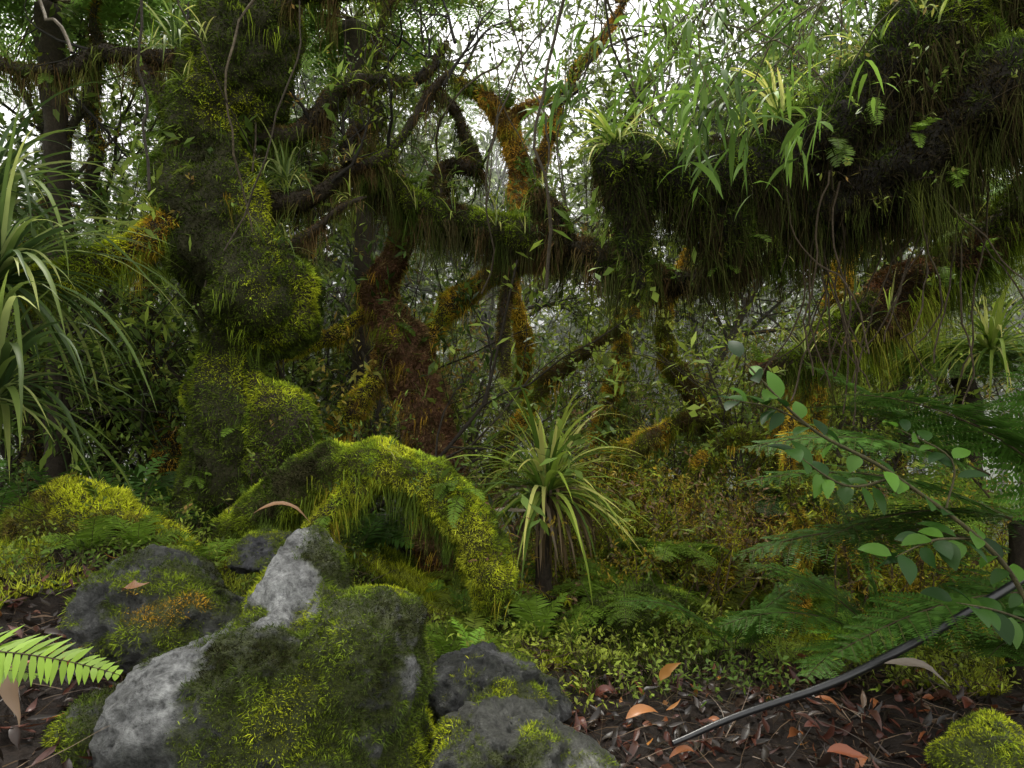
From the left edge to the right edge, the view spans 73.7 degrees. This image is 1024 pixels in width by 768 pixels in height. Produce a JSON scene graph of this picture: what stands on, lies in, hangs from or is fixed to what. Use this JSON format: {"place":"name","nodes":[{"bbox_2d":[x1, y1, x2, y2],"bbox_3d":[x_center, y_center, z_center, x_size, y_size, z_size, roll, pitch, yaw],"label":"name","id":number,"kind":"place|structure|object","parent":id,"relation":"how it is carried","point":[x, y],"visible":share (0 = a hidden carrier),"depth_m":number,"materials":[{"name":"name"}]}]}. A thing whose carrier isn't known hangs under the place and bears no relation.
{"place":"outdoors","nodes":[
{"label":"outdoors","id":0,"kind":"place"},
{"bbox_2d":[0,0,1012,324],"label":"sky","id":1,"kind":"structure","parent":0,"point":[8,116],"materials":[{"name":"white"}]},
{"bbox_2d":[0,318,1023,767],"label":"ground","id":2,"kind":"structure","parent":0,"point":[12,752],"depth_m":2.34,"materials":[{"name":"soil"}]},
{"bbox_2d":[0,625,122,686],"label":"fern","id":3,"kind":"object","parent":2,"relation":"on","point":[49,667],"visible":1,"depth_m":1.54,"materials":[{"name":"green plant"}]},
{"bbox_2d":[39,680,118,767],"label":"mossy boulder","id":4,"kind":"object","parent":2,"relation":"on","point":[81,714],"visible":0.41,"depth_m":1.84,"materials":[{"name":"green plant"}]},
{"bbox_2d":[0,0,197,482],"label":"tree fern","id":5,"kind":"object","parent":2,"relation":"on","point":[49,46],"visible":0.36,"depth_m":5.01,"materials":[{"name":"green plant"}]},
{"bbox_2d":[0,82,200,524],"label":"spiky rosette plant","id":6,"kind":"object","parent":2,"relation":"on","point":[14,258],"visible":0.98,"depth_m":3.09,"materials":[{"name":"green plant"}]},
{"bbox_2d":[57,543,244,674],"bbox_3d":[-1.212,0.838,2.383,0.707,0.542,0.544,0,0,24],"label":"mossy boulder","id":7,"kind":"object","parent":2,"relation":"on","point":[183,596],"visible":0.61,"depth_m":2.23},
{"bbox_2d":[0,0,330,461],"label":"forest tree","id":8,"kind":"object","parent":2,"relation":"on","point":[127,112],"visible":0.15,"depth_m":5.69,"materials":[{"name":"green plant"}]},
{"bbox_2d":[11,0,346,497],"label":"tree trunks","id":9,"kind":"object","parent":2,"relation":"on","point":[32,451],"visible":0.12,"depth_m":5.42,"materials":[{"name":"brown plant"}]},
{"bbox_2d":[7,0,428,485],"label":"forest tree","id":10,"kind":"object","parent":2,"relation":"on","point":[16,102],"visible":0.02,"depth_m":11.21,"materials":[{"name":"green plant"}]},
{"bbox_2d":[40,59,412,407],"bbox_3d":[-3.513,-1.798,9.789,4.622,6.791,5.575,0,0,35],"label":"forest tree","id":11,"kind":"object","parent":2,"relation":"on","point":[136,150],"visible":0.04,"depth_m":8.65,"materials":[{"name":"green plant"}]},
{"bbox_2d":[3,3,451,295],"bbox_3d":[-3.351,-2.781,9.427,5.761,9.158,7.283,0,0,0],"label":"forest tree","id":12,"kind":"object","parent":2,"relation":"on","point":[313,85],"visible":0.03,"depth_m":8.25,"materials":[{"name":"green plant"}]},
{"bbox_2d":[122,112,345,371],"bbox_3d":[-2.891,-0.327,8.134,2.847,5.259,3.319,0,0,21],"label":"tree fern","id":13,"kind":"object","parent":2,"relation":"on","point":[292,121],"visible":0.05,"depth_m":7.97,"materials":[{"name":"green plant"}]},
{"bbox_2d":[226,523,293,573],"bbox_3d":[-0.978,0.709,2.849,0.448,0.247,0.448,0,0,0],"label":"rock","id":14,"kind":"object","parent":2,"relation":"on","point":[254,550],"visible":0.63,"depth_m":2.74,"materials":[{"name":"grey stone"}]},
{"bbox_2d":[89,520,439,767],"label":"mossy boulder","id":15,"kind":"object","parent":2,"relation":"on","point":[309,650],"visible":0.98,"depth_m":1.85,"materials":[{"name":"green plant"}]},
{"bbox_2d":[86,6,450,510],"bbox_3d":[-3.334,-2.450,9.378,5.395,8.256,5.099,0,0,0],"label":"forest tree","id":16,"kind":"object","parent":2,"relation":"on","point":[350,245],"visible":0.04,"depth_m":8.70,"materials":[{"name":"green plant"}]},
{"bbox_2d":[0,0,543,527],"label":"mossy tree","id":17,"kind":"object","parent":2,"relation":"on","point":[236,400],"visible":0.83,"depth_m":3.83,"materials":[{"name":"green plant"}]},
{"bbox_2d":[120,0,206,73],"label":"perching epiphyte","id":18,"kind":"object","parent":17,"relation":"attached to","point":[178,29],"visible":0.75,"depth_m":3.79,"materials":[{"name":"green plant"}]},
{"bbox_2d":[216,212,322,301],"bbox_3d":[-1.332,-0.729,3.794,0.645,0.631,0.624,0,0,-35],"label":"perching epiphyte","id":19,"kind":"object","parent":17,"relation":"attached to","point":[260,232],"visible":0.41,"depth_m":3.72,"materials":[{"name":"green plant"}]},
{"bbox_2d":[231,115,339,221],"bbox_3d":[-1.340,-1.286,3.997,0.601,0.622,0.706,0,0,42],"label":"perching epiphyte","id":20,"kind":"object","parent":17,"relation":"attached to","point":[285,167],"visible":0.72,"depth_m":3.96,"materials":[{"name":"green plant"}]},
{"bbox_2d":[149,0,526,532],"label":"tree","id":21,"kind":"object","parent":2,"relation":"on","point":[352,37],"visible":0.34,"depth_m":6.18,"materials":[{"name":"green plant"}]},
{"bbox_2d":[294,741,384,767],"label":"mossy boulder","id":22,"kind":"object","parent":2,"relation":"on","point":[325,758],"visible":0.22,"depth_m":1.81,"materials":[{"name":"green plant"}]},
{"bbox_2d":[0,433,726,648],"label":"mossy mound","id":23,"kind":"object","parent":2,"relation":"on","point":[74,497],"visible":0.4,"depth_m":3.29,"materials":[{"name":"green plant"}]},
{"bbox_2d":[206,390,541,642],"bbox_3d":[-0.682,0.897,3.574,1.739,1.739,0.806,0,0,10],"label":"mossy log","id":24,"kind":"object","parent":2,"relation":"on","point":[331,484],"visible":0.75,"depth_m":3.39,"materials":[{"name":"green plant"}]},
{"bbox_2d":[0,0,784,580],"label":"understorey shrubs","id":25,"kind":"object","parent":2,"relation":"on","point":[180,350],"visible":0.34,"depth_m":4.92,"materials":[{"name":"green plant"}]},
{"bbox_2d":[291,71,504,422],"bbox_3d":[-3.102,-2.557,12.592,6.213,8.956,7.150,0,0,0],"label":"forest tree","id":26,"kind":"object","parent":2,"relation":"on","point":[337,294],"visible":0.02,"depth_m":11.84,"materials":[{"name":"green plant"}]},
{"bbox_2d":[258,0,555,404],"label":"forest tree","id":27,"kind":"object","parent":2,"relation":"on","point":[422,147],"visible":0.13,"depth_m":7.94,"materials":[{"name":"green plant"}]},
{"bbox_2d":[275,201,540,585],"bbox_3d":[-0.703,0.139,5.000,2.121,3.196,0.867,0,0,0],"label":"mossy tree","id":28,"kind":"object","parent":2,"relation":"on","point":[410,343],"visible":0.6,"depth_m":4.89,"materials":[{"name":"brown plant"}]},
{"bbox_2d":[284,49,590,436],"bbox_3d":[-1.625,-1.327,8.673,5.310,6.334,4.935,0,0,26],"label":"forest tree","id":29,"kind":"object","parent":2,"relation":"on","point":[483,318],"visible":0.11,"depth_m":8.43,"materials":[{"name":"green plant"}]},
{"bbox_2d":[0,501,975,767],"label":"dead leaves","id":30,"kind":"object","parent":2,"relation":"on","point":[8,693],"visible":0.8,"depth_m":2.21,"materials":[{"name":"brown plant"}]},
{"bbox_2d":[334,10,661,481],"bbox_3d":[-0.465,-2.326,12.119,5.247,8.935,6.046,0,0,-12],"label":"forest tree","id":31,"kind":"object","parent":2,"relation":"on","point":[490,134],"visible":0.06,"depth_m":11.15,"materials":[{"name":"green plant"}]},
{"bbox_2d":[424,641,573,722],"bbox_3d":[-0.063,1.111,2.429,0.574,0.338,0.489,0,0,0],"label":"rock","id":32,"kind":"object","parent":2,"relation":"on","point":[471,672],"visible":0.6,"depth_m":2.33,"materials":[{"name":"grey stone"}]},
{"bbox_2d":[0,486,1023,742],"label":"ground moss","id":33,"kind":"object","parent":2,"relation":"on","point":[410,580],"visible":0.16,"depth_m":2.97,"materials":[{"name":"green plant"}]},
{"bbox_2d":[0,539,1023,767],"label":"leaf litter","id":34,"kind":"object","parent":2,"relation":"on","point":[763,753],"visible":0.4,"depth_m":2.36,"materials":[{"name":"brown plant"}]},
{"bbox_2d":[0,454,1023,679],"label":"ground ferns","id":35,"kind":"object","parent":2,"relation":"on","point":[524,611],"visible":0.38,"depth_m":3.78,"materials":[{"name":"green plant"}]},
{"bbox_2d":[0,511,1023,767],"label":"fallen twigs","id":36,"kind":"object","parent":2,"relation":"on","point":[688,761],"depth_m":2.27,"materials":[{"name":"brown wood"}]},
{"bbox_2d":[11,6,1023,500],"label":"distant forest","id":37,"kind":"object","parent":2,"relation":"on","point":[647,370],"visible":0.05,"depth_m":15.28,"materials":[{"name":"green plant"}]},
{"bbox_2d":[427,691,621,767],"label":"rock","id":38,"kind":"object","parent":2,"relation":"on","point":[509,731],"visible":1,"depth_m":1.96,"materials":[{"name":"grey stone"}]},
{"bbox_2d":[422,370,664,628],"bbox_3d":[0.178,0.646,3.822,1.330,1.522,1.343,0,0,0],"label":"spiky rosette plant","id":39,"kind":"object","parent":2,"relation":"on","point":[549,491],"visible":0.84,"depth_m":3.71,"materials":[{"name":"green plant"}]},
{"bbox_2d":[411,0,883,413],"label":"forest tree","id":40,"kind":"object","parent":2,"relation":"on","point":[603,109],"visible":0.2,"depth_m":6.95,"materials":[{"name":"green plant"}]},
{"bbox_2d":[311,0,995,378],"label":"mossy tree","id":41,"kind":"object","parent":2,"relation":"on","point":[441,222],"visible":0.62,"depth_m":4.47,"materials":[{"name":"green plant"}]},
{"bbox_2d":[376,138,409,173],"bbox_3d":[-0.814,-1.508,4.442,0.308,0.283,0.357,0,0,0],"label":"perching epiphyte","id":42,"kind":"object","parent":41,"relation":"attached to","point":[393,160],"visible":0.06,"depth_m":4.53,"materials":[{"name":"green plant"}]},
{"bbox_2d":[296,212,1023,582],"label":"understorey shrubs","id":43,"kind":"object","parent":2,"relation":"on","point":[634,422],"visible":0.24,"depth_m":5.64,"materials":[{"name":"green plant"}]},
{"bbox_2d":[485,0,868,522],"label":"forest tree","id":44,"kind":"object","parent":2,"relation":"on","point":[547,38],"visible":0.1,"depth_m":7.76,"materials":[{"name":"green plant"}]},
{"bbox_2d":[495,0,884,438],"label":"forest tree","id":45,"kind":"object","parent":2,"relation":"on","point":[716,51],"visible":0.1,"depth_m":7.39,"materials":[{"name":"green plant"}]},
{"bbox_2d":[468,383,1023,632],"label":"mossy undergrowth","id":46,"kind":"object","parent":2,"relation":"on","point":[893,579],"visible":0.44,"depth_m":4.10,"materials":[{"name":"green plant"}]},
{"bbox_2d":[469,169,1023,637],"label":"mossy tree","id":47,"kind":"object","parent":2,"relation":"on","point":[642,442],"depth_m":3.61,"materials":[{"name":"green plant"}]},
{"bbox_2d":[884,264,1023,407],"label":"perching epiphyte","id":48,"kind":"object","parent":47,"relation":"on","point":[996,343],"visible":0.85,"depth_m":4.15,"materials":[{"name":"green plant"}]},
{"bbox_2d":[576,0,994,467],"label":"forest tree","id":49,"kind":"object","parent":2,"relation":"on","point":[777,58],"visible":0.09,"depth_m":6.96,"materials":[{"name":"green plant"}]},
{"bbox_2d":[577,0,1023,352],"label":"overhanging mossy limb","id":50,"kind":"object","parent":2,"relation":"on","point":[946,120],"visible":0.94,"depth_m":3.03,"materials":[{"name":"green plant"}]},
{"bbox_2d":[38,0,1023,424],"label":"hanging vines","id":51,"kind":"object","parent":50,"relation":"hanging from","point":[846,328],"visible":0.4,"depth_m":3.17,"materials":[{"name":"green plant"}]},
{"bbox_2d":[554,80,674,175],"bbox_3d":[0.490,-1.162,3.193,0.619,0.404,0.489,0,0,0],"label":"perching epiphyte","id":52,"kind":"object","parent":50,"relation":"on","point":[613,133],"visible":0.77,"depth_m":3.16,"materials":[{"name":"green plant"}]},
{"bbox_2d":[724,50,830,143],"bbox_3d":[1.209,-1.224,3.087,0.477,0.480,0.534,0,0,0],"label":"perching epiphyte","id":53,"kind":"object","parent":50,"relation":"on","point":[771,100],"visible":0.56,"depth_m":3.05,"materials":[{"name":"green plant"}]},
{"bbox_2d":[617,0,1009,476],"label":"forest tree","id":54,"kind":"object","parent":2,"relation":"on","point":[762,11],"visible":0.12,"depth_m":6.77,"materials":[{"name":"green plant"}]},
{"bbox_2d":[615,492,1023,684],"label":"fern","id":55,"kind":"object","parent":2,"relation":"on","point":[742,623],"visible":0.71,"depth_m":2.83,"materials":[{"name":"green plant"}]},
{"bbox_2d":[678,0,997,526],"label":"forest tree","id":56,"kind":"object","parent":2,"relation":"on","point":[812,4],"depth_m":8.01,"materials":[{"name":"green plant"}]},
{"bbox_2d":[697,0,998,387],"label":"forest tree","id":57,"kind":"object","parent":2,"relation":"on","point":[768,308],"visible":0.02,"depth_m":13.19,"materials":[{"name":"green plant"}]},
{"bbox_2d":[711,341,1023,648],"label":"broadleaf sapling","id":58,"kind":"object","parent":2,"relation":"on","point":[952,553],"visible":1,"depth_m":2.16,"materials":[{"name":"green plant"}]},
{"bbox_2d":[732,362,1023,685],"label":"fern","id":59,"kind":"object","parent":2,"relation":"on","point":[1008,450],"visible":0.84,"depth_m":2.66,"materials":[{"name":"green plant"}]},
{"bbox_2d":[792,0,1023,470],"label":"forest tree","id":60,"kind":"object","parent":2,"relation":"on","point":[861,25],"visible":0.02,"depth_m":6.73,"materials":[{"name":"green plant"}]},
{"bbox_2d":[851,338,1023,576],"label":"tree fern","id":61,"kind":"object","parent":2,"relation":"on","point":[955,369],"visible":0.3,"depth_m":4.88,"materials":[{"name":"green plant"}]},
{"bbox_2d":[882,183,1004,536],"bbox_3d":[3.623,0.251,6.620,2.475,4.106,2.777,0,0,0],"label":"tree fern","id":62,"kind":"object","parent":2,"relation":"on","point":[904,388],"depth_m":6.43,"materials":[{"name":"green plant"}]},
{"bbox_2d":[923,706,1023,767],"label":"mossy boulder","id":63,"kind":"object","parent":2,"relation":"on","point":[984,738],"visible":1,"depth_m":1.96,"materials":[{"name":"green plant"}]},
{"bbox_2d":[514,0,900,220],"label":"hanging bamboo foliage","id":64,"kind":"object","parent":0,"point":[681,94],"visible":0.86,"depth_m":2.86,"materials":[{"name":"green plant"}]}
]}

